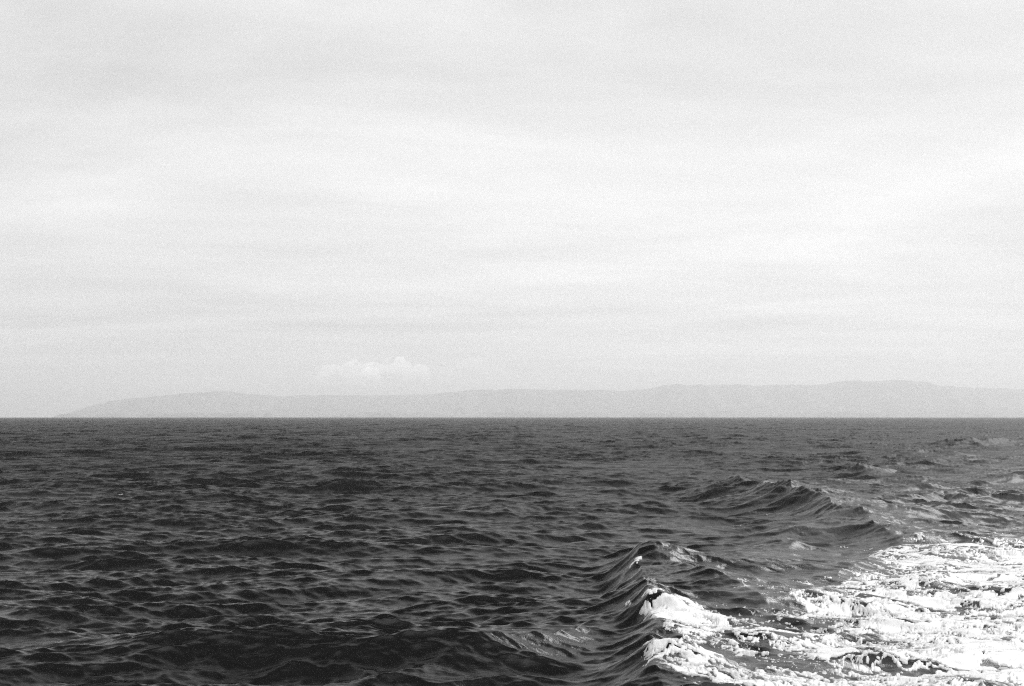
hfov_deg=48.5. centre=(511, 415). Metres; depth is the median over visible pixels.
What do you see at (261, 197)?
sky
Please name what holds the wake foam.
on the sea
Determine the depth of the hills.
21795.47 m
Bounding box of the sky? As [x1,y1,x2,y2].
[0,0,1023,417]
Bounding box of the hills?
[54,380,1023,417]
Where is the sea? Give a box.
[0,417,1023,685]
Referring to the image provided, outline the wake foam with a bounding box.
[625,511,1023,685]

